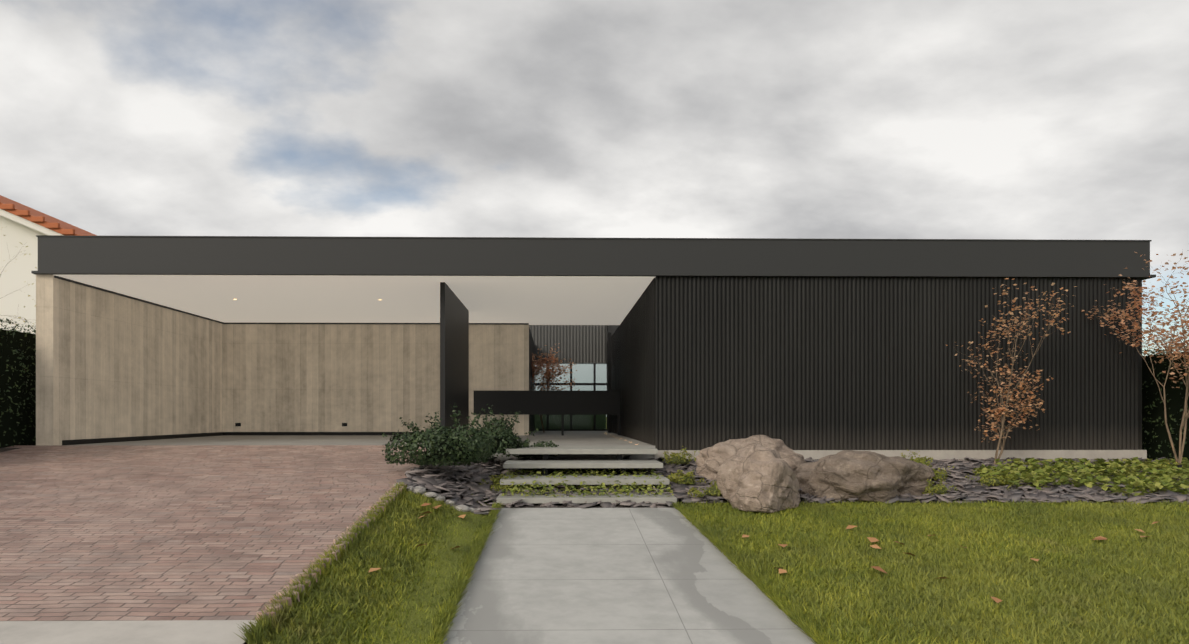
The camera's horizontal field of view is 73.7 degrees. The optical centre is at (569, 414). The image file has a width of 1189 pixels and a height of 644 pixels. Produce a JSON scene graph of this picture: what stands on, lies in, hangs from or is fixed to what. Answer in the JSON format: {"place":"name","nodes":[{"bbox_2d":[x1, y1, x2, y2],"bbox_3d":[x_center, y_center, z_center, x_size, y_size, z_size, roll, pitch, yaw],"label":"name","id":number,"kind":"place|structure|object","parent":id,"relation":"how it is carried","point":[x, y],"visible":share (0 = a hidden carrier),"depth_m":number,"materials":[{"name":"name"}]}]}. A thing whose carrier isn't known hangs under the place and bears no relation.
{"place":"outdoors","nodes":[
{"label":"outdoors","id":0,"kind":"place"},
{"bbox_2d":[36,274,222,444],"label":"carport wall","id":1,"kind":"structure","parent":0,"point":[109,365],"depth_m":15.91,"materials":[{"name":"beige wood"}]},
{"bbox_2d":[0,620,258,643],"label":"pavement apron","id":2,"kind":"object","parent":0,"point":[136,632],"visible":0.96,"depth_m":5.14,"materials":[{"name":"concrete"}]},
{"bbox_2d":[223,324,528,434],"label":"carport wall","id":3,"kind":"structure","parent":0,"point":[328,377],"depth_m":21.01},
{"bbox_2d":[529,325,606,362],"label":"corrugated wall","id":4,"kind":"structure","parent":0,"point":[583,344],"depth_m":27.00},
{"bbox_2d":[535,364,605,428],"bbox_3d":[-0.183,-0.607,27.622,2.880,2.300,0.020,0,0,-1],"label":"window glass","id":5,"kind":"structure","parent":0,"point":[557,421],"depth_m":27.62,"materials":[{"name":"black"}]},
{"bbox_2d":[534,363,606,428],"bbox_3d":[-0.173,-0.607,27.073,2.880,2.300,0.020,0,0,-1],"label":"window","id":6,"kind":"structure","parent":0,"point":[600,365],"depth_m":27.09,"materials":[{"name":"clear glass"}]},
{"bbox_2d":[534,383,606,384],"bbox_3d":[-0.172,-1.047,27.028,2.880,0.080,0.070,0,0,-1],"label":"window frame","id":7,"kind":"object","parent":6,"relation":"attached to","point":[577,383],"visible":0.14,"depth_m":27.00,"materials":[{"name":"black metal"}]},
{"bbox_2d":[488,431,654,460],"bbox_3d":[-0.501,0.695,20.605,3.780,0.296,13.200,0,0,-1],"label":"entrance landing","id":8,"kind":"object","parent":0,"point":[586,438],"depth_m":16.26,"materials":[{"name":"concrete"}]},
{"bbox_2d":[529,327,534,434],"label":"courtyard wall","id":9,"kind":"structure","parent":8,"relation":"on","point":[531,417],"depth_m":23.64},
{"bbox_2d":[532,343,579,432],"bbox_3d":[-1.025,-0.818,24.381,2.650,2.731,1.923,0,0,37],"label":"tree","id":10,"kind":"object","parent":8,"relation":"on","point":[549,375],"visible":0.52,"depth_m":24.16,"materials":[{"name":"orange plant"}]},
{"bbox_2d":[561,415,563,435],"bbox_3d":[-0.195,0.263,20.841,0.060,0.560,0.060,0,0,-1],"label":"entrance gate post","id":11,"kind":"object","parent":8,"relation":"on","point":[562,425],"visible":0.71,"depth_m":20.81,"materials":[{"name":"black metal"}]},
{"bbox_2d":[534,429,606,430],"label":"glazing sill","id":12,"kind":"structure","parent":8,"relation":"on","point":[572,429],"depth_m":27.00,"materials":[{"name":"black metal"}]},
{"bbox_2d":[537,363,606,363],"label":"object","id":13,"kind":"object","parent":8,"relation":"on","point":[581,363],"depth_m":27.12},
{"bbox_2d":[547,371,548,430],"bbox_3d":[-0.762,-0.607,27.017,0.070,2.300,0.070,0,0,-1],"label":"window mullion","id":14,"kind":"object","parent":13,"relation":"attached to","point":[548,419],"visible":0.36,"depth_m":26.98,"materials":[{"name":"black metal"}]},
{"bbox_2d":[570,363,571,430],"bbox_3d":[0.038,-0.607,27.032,0.070,2.300,0.070,0,0,-1],"label":"window mullion","id":15,"kind":"object","parent":13,"relation":"attached to","point":[570,390],"visible":0.5,"depth_m":27.00,"materials":[{"name":"black metal"}]},
{"bbox_2d":[593,363,595,430],"bbox_3d":[0.838,-0.607,27.047,0.070,2.300,0.070,0,0,-1],"label":"window mullion","id":16,"kind":"object","parent":13,"relation":"attached to","point":[594,389],"visible":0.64,"depth_m":27.01,"materials":[{"name":"black metal"}]},
{"bbox_2d":[608,332,610,432],"bbox_3d":[1.196,-0.972,23.988,0.100,3.030,0.100,0,0,-1],"label":"courtyard post","id":17,"kind":"object","parent":8,"relation":"on","point":[609,375],"visible":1,"depth_m":23.94,"materials":[{"name":"black metal"}]},
{"bbox_2d":[618,414,620,434],"bbox_3d":[1.294,0.263,20.869,0.080,0.560,0.060,0,0,-1],"label":"entrance gate post","id":18,"kind":"object","parent":8,"relation":"on","point":[619,424],"visible":0.79,"depth_m":20.84,"materials":[{"name":"black metal"}]},
{"bbox_2d":[474,391,619,414],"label":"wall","id":19,"kind":"structure","parent":18,"relation":"attached to","point":[549,402],"depth_m":20.78,"materials":[{"name":"black wood"}]},
{"bbox_2d":[607,278,654,444],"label":"cladding","id":20,"kind":"structure","parent":8,"relation":"on","point":[633,359],"depth_m":17.10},
{"bbox_2d":[0,0,1188,416],"label":"sky","id":21,"kind":"structure","parent":0,"point":[791,119],"materials":[{"name":"white"}]},
{"bbox_2d":[607,325,618,341],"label":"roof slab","id":22,"kind":"structure","parent":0,"point":[611,328],"depth_m":25.25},
{"bbox_2d":[441,508,814,643],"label":"entrance path","id":23,"kind":"structure","parent":0,"point":[605,576],"depth_m":6.98,"materials":[{"name":"concrete"}]},
{"bbox_2d":[243,417,1188,643],"bbox_3d":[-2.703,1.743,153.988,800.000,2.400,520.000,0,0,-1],"label":"lawn","id":24,"kind":"structure","parent":0,"point":[413,611],"depth_m":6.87,"materials":[{"name":"green plant"}]},
{"bbox_2d":[0,448,18,451],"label":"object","id":25,"kind":"structure","parent":24,"relation":"on","point":[4,449],"depth_m":13.23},
{"bbox_2d":[0,318,35,447],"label":"hedge","id":26,"kind":"object","parent":24,"relation":"on","point":[17,387],"visible":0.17,"depth_m":13.90,"materials":[{"name":"green plant"}]},
{"bbox_2d":[0,227,35,336],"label":"hedge sapling","id":27,"kind":"object","parent":24,"relation":"on","point":[21,291],"visible":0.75,"depth_m":14.14,"materials":[{"name":"green plant"}]},
{"bbox_2d":[0,195,96,333],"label":"neighbour house","id":28,"kind":"structure","parent":24,"relation":"on","point":[22,224],"depth_m":20.74,"materials":[{"name":"white paint"}]},
{"bbox_2d":[0,445,425,620],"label":"driveway cobbles","id":29,"kind":"object","parent":24,"relation":"on","point":[152,532],"visible":0.88,"depth_m":8.19,"materials":[{"name":"brown brick"}]},
{"bbox_2d":[77,435,471,444],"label":"carport floor","id":30,"kind":"structure","parent":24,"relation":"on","point":[297,440],"depth_m":16.77,"materials":[{"name":"grey concrete"}]},
{"bbox_2d":[62,432,223,444],"bbox_3d":[-9.088,0.498,17.518,0.012,0.090,6.850,0,0,-1],"label":"skirting","id":31,"kind":"object","parent":30,"relation":"attached to","point":[99,440],"visible":1,"depth_m":16.55,"materials":[{"name":"black metal"}]},
{"bbox_2d":[224,432,472,434],"bbox_3d":[-5.829,0.498,20.999,6.660,0.090,0.012,0,0,-1],"label":"skirting","id":32,"kind":"object","parent":30,"relation":"on","point":[307,433],"visible":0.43,"depth_m":20.97,"materials":[{"name":"black metal"}]},
{"bbox_2d":[440,282,468,434],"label":"partition wall","id":33,"kind":"structure","parent":30,"relation":"attached to","point":[454,349],"depth_m":15.79,"materials":[{"name":"black wood"}]},
{"bbox_2d":[236,481,406,643],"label":"grass","id":34,"kind":"structure","parent":24,"relation":"on","point":[257,631],"depth_m":6.18,"materials":[{"name":"green plant"}]},
{"bbox_2d":[256,484,405,622],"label":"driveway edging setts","id":35,"kind":"structure","parent":24,"relation":"on","point":[306,571],"depth_m":6.48,"materials":[{"name":"grey stone"}]},
{"bbox_2d":[246,487,485,643],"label":"lawn grass blades","id":36,"kind":"object","parent":24,"relation":"on","point":[366,549],"visible":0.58,"depth_m":6.68,"materials":[{"name":"green plant"}]},
{"bbox_2d":[394,483,498,514],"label":"border stones","id":37,"kind":"object","parent":24,"relation":"on","point":[422,491],"visible":0.48,"depth_m":9.97,"materials":[{"name":"grey stone"}]},
{"bbox_2d":[423,501,505,643],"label":"grass edge","id":38,"kind":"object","parent":24,"relation":"on","point":[443,622],"depth_m":6.90,"materials":[{"name":"green plant"}]},
{"bbox_2d":[396,455,683,513],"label":"slate mulch","id":39,"kind":"object","parent":24,"relation":"on","point":[433,480],"visible":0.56,"depth_m":11.11,"materials":[{"name":"grey stone"}]},
{"bbox_2d":[382,403,502,466],"bbox_3d":[-1.797,0.273,11.315,1.735,0.903,1.612,0,0,-1],"label":"round shrub","id":40,"kind":"object","parent":39,"relation":"on","point":[445,445],"visible":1,"depth_m":10.98,"materials":[{"name":"green plant"}]},
{"bbox_2d":[480,473,526,490],"bbox_3d":[-0.974,0.958,11.471,0.706,0.291,0.428,0,0,-1],"label":"plant","id":41,"kind":"object","parent":39,"relation":"on","point":[497,485],"visible":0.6,"depth_m":11.38,"materials":[{"name":"green plant"}]},
{"bbox_2d":[470,404,537,456],"bbox_3d":[-1.058,0.252,12.984,1.117,0.874,1.111,0,0,-33],"label":"round shrub","id":42,"kind":"object","parent":39,"relation":"on","point":[505,439],"visible":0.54,"depth_m":12.85,"materials":[{"name":"green plant"}]},
{"bbox_2d":[543,468,547,474],"bbox_3d":[-0.384,0.945,12.246,0.080,0.275,0.080,0,0,-1],"label":"step support","id":43,"kind":"object","parent":39,"relation":"on","point":[546,471],"depth_m":12.21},
{"bbox_2d":[543,454,547,459],"bbox_3d":[-0.396,0.810,12.896,0.080,0.365,0.080,0,0,-1],"label":"porch foot","id":44,"kind":"object","parent":39,"relation":"on","point":[545,456],"depth_m":12.86},
{"bbox_2d":[506,445,657,453],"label":"porch slab","id":45,"kind":"structure","parent":39,"relation":"on","point":[602,449],"depth_m":12.63,"materials":[{"name":"concrete"}]},
{"bbox_2d":[512,438,559,457],"bbox_3d":[-0.548,0.557,13.507,1.170,0.367,0.764,0,0,-31],"label":"shrub","id":46,"kind":"object","parent":45,"relation":"on","point":[541,444],"visible":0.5,"depth_m":13.35,"materials":[{"name":"green plant"}]},
{"bbox_2d":[503,460,662,467],"bbox_3d":[0.193,0.770,12.442,2.420,0.075,0.950,0,0,-1],"label":"step","id":47,"kind":"object","parent":39,"relation":"on","point":[582,464],"visible":1,"depth_m":11.98,"materials":[{"name":"concrete"}]},
{"bbox_2d":[500,474,669,484],"bbox_3d":[0.205,0.960,11.772,2.420,0.075,0.950,0,0,-1],"label":"step","id":48,"kind":"object","parent":39,"relation":"on","point":[600,479],"visible":0.75,"depth_m":11.31,"materials":[{"name":"concrete"}]},
{"bbox_2d":[497,491,676,503],"bbox_3d":[0.218,1.150,11.092,2.420,0.075,0.950,0,0,-1],"label":"step","id":49,"kind":"object","parent":39,"relation":"on","point":[542,499],"visible":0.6,"depth_m":10.63,"materials":[{"name":"concrete"}]},
{"bbox_2d":[501,468,673,496],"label":"plants","id":50,"kind":"object","parent":39,"relation":"on","point":[625,488],"visible":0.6,"depth_m":11.23,"materials":[{"name":"green plant"}]},
{"bbox_2d":[501,468,674,507],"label":"step","id":51,"kind":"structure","parent":39,"relation":"on","point":[563,506],"depth_m":10.59,"materials":[{"name":"grey concrete"}]},
{"bbox_2d":[617,454,621,470],"bbox_3d":[0.804,0.810,12.918,0.080,0.365,0.080,0,0,-1],"label":"porch foot","id":52,"kind":"object","parent":39,"relation":"on","point":[619,456],"depth_m":12.88},
{"bbox_2d":[671,501,835,643],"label":"grass edge","id":53,"kind":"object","parent":24,"relation":"on","point":[796,617],"depth_m":6.93,"materials":[{"name":"green plant"}]},
{"bbox_2d":[716,444,800,512],"bbox_3d":[2.567,0.839,10.599,1.114,0.886,1.167,0,0,-1],"label":"boulder","id":54,"kind":"object","parent":24,"relation":"on","point":[757,478],"visible":1,"depth_m":10.31,"materials":[{"name":"brown stone"}]},
{"bbox_2d":[369,503,1160,602],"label":"fallen leaves","id":55,"kind":"object","parent":24,"relation":"on","point":[995,599],"visible":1,"depth_m":8.32,"materials":[{"name":"brown plant"}]},
{"bbox_2d":[654,450,1146,461],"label":"foundation wall","id":56,"kind":"structure","parent":24,"relation":"on","point":[1018,454],"depth_m":14.10,"materials":[{"name":"concrete"}]},
{"bbox_2d":[1142,346,1188,460],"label":"hedge","id":57,"kind":"object","parent":24,"relation":"on","point":[1156,443],"visible":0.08,"depth_m":14.57,"materials":[{"name":"green plant"}]},
{"bbox_2d":[648,457,1188,503],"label":"slate mulch","id":58,"kind":"object","parent":0,"point":[970,489],"visible":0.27,"depth_m":11.40,"materials":[{"name":"grey stone"}]},
{"bbox_2d":[661,446,699,464],"bbox_3d":[1.886,0.694,13.462,0.693,0.334,0.668,0,0,-1],"label":"plant","id":59,"kind":"object","parent":58,"relation":"on","point":[677,458],"visible":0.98,"depth_m":13.37,"materials":[{"name":"green plant"}]},
{"bbox_2d":[666,470,705,484],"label":"plant","id":60,"kind":"object","parent":58,"relation":"on","point":[687,479],"visible":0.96,"depth_m":11.78,"materials":[{"name":"green plant"}]},
{"bbox_2d":[687,480,721,497],"bbox_3d":[2.063,0.986,11.003,0.913,0.317,0.559,0,0,-29],"label":"plant","id":61,"kind":"object","parent":58,"relation":"on","point":[713,490],"visible":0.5,"depth_m":10.91,"materials":[{"name":"green plant"}]},
{"bbox_2d":[695,435,805,479],"bbox_3d":[2.869,0.680,12.417,1.466,0.730,1.356,0,0,-41],"label":"boulder","id":62,"kind":"object","parent":58,"relation":"on","point":[709,461],"visible":0.48,"depth_m":12.22,"materials":[{"name":"brown stone"}]},
{"bbox_2d":[794,450,935,501],"bbox_3d":[4.158,0.847,11.209,1.996,0.709,1.139,0,0,-1],"label":"long boulder","id":63,"kind":"object","parent":58,"relation":"on","point":[845,475],"visible":0.9,"depth_m":10.86,"materials":[{"name":"brown stone"}]},
{"bbox_2d":[901,450,933,464],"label":"plant","id":64,"kind":"object","parent":58,"relation":"on","point":[919,460],"visible":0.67,"depth_m":13.41,"materials":[{"name":"green plant"}]},
{"bbox_2d":[923,460,953,480],"bbox_3d":[5.449,0.845,12.196,0.557,0.323,0.715,0,0,-16],"label":"plant","id":65,"kind":"object","parent":58,"relation":"on","point":[937,473],"visible":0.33,"depth_m":12.04,"materials":[{"name":"green plant"}]},
{"bbox_2d":[922,477,959,494],"bbox_3d":[5.156,1.011,11.224,0.559,0.262,0.484,0,0,-34],"label":"plant","id":66,"kind":"object","parent":58,"relation":"on","point":[939,489],"visible":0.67,"depth_m":11.12,"materials":[{"name":"green plant"}]},
{"bbox_2d":[965,469,1015,485],"bbox_3d":[6.303,0.930,11.863,0.655,0.271,0.425,0,0,-18],"label":"yellow spirea","id":67,"kind":"object","parent":58,"relation":"on","point":[989,480],"visible":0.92,"depth_m":11.78,"materials":[{"name":"green plant"}]},
{"bbox_2d":[946,278,1076,464],"bbox_3d":[7.351,-0.653,13.305,1.708,3.157,1.805,0,0,-1],"label":"japanese maple","id":68,"kind":"object","parent":58,"relation":"on","point":[1004,409],"visible":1,"depth_m":13.36,"materials":[{"name":"orange plant"}]},
{"bbox_2d":[973,457,1188,496],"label":"ground cover plants","id":69,"kind":"object","parent":58,"relation":"on","point":[1168,472],"visible":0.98,"depth_m":12.23,"materials":[{"name":"green plant"}]},
{"bbox_2d":[1082,250,1188,463],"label":"japanese maple","id":70,"kind":"object","parent":58,"relation":"on","point":[1170,350],"visible":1,"depth_m":13.06,"materials":[{"name":"orange plant"}]},
{"bbox_3d":[5.770,-0.927,20.633,8.720,3.140,12.980,0,0,-1],"label":"black box","id":71,"kind":"object","parent":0,"visible":0},
{"bbox_2d":[38,237,1149,274],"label":"roof fascia","id":72,"kind":"structure","parent":71,"relation":"on","point":[536,255],"depth_m":13.96,"materials":[{"name":"black metal"}]},
{"bbox_2d":[54,275,654,324],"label":"ceiling","id":73,"kind":"structure","parent":72,"relation":"attached to","point":[571,300],"depth_m":16.32,"materials":[{"name":"beige paint"}]},
{"bbox_2d":[54,276,223,323],"bbox_3d":[-9.077,-2.419,17.403,0.030,0.034,7.080,0,0,-1],"label":"shadow gap","id":74,"kind":"object","parent":73,"relation":"attached to","point":[83,284],"visible":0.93,"depth_m":16.31,"materials":[{"name":"black"}]},
{"bbox_2d":[224,323,528,324],"bbox_3d":[-5.114,-2.419,21.003,8.030,0.034,0.029,0,0,-1],"label":"shadow gap","id":75,"kind":"object","parent":73,"relation":"attached to","point":[385,323],"visible":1,"depth_m":20.99,"materials":[{"name":"black"}]},
{"bbox_2d":[31,271,1155,279],"bbox_3d":[0.478,-2.475,17.723,19.770,0.045,7.600,0,0,-1],"label":"roof drip flashing","id":76,"kind":"object","parent":72,"relation":"attached to","point":[1144,277],"visible":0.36,"depth_m":13.95,"materials":[{"name":"black metal"}]},
{"bbox_2d":[36,235,1151,241],"bbox_3d":[0.548,-3.107,14.036,19.650,0.020,0.175,0,0,-1],"label":"roof cap flashing","id":77,"kind":"object","parent":72,"relation":"attached to","point":[585,238],"visible":0.43,"depth_m":13.94,"materials":[{"name":"black metal"}]},
{"bbox_2d":[655,276,1141,449],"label":"cladding","id":78,"kind":"structure","parent":71,"relation":"attached to","point":[833,363],"depth_m":14.11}
]}

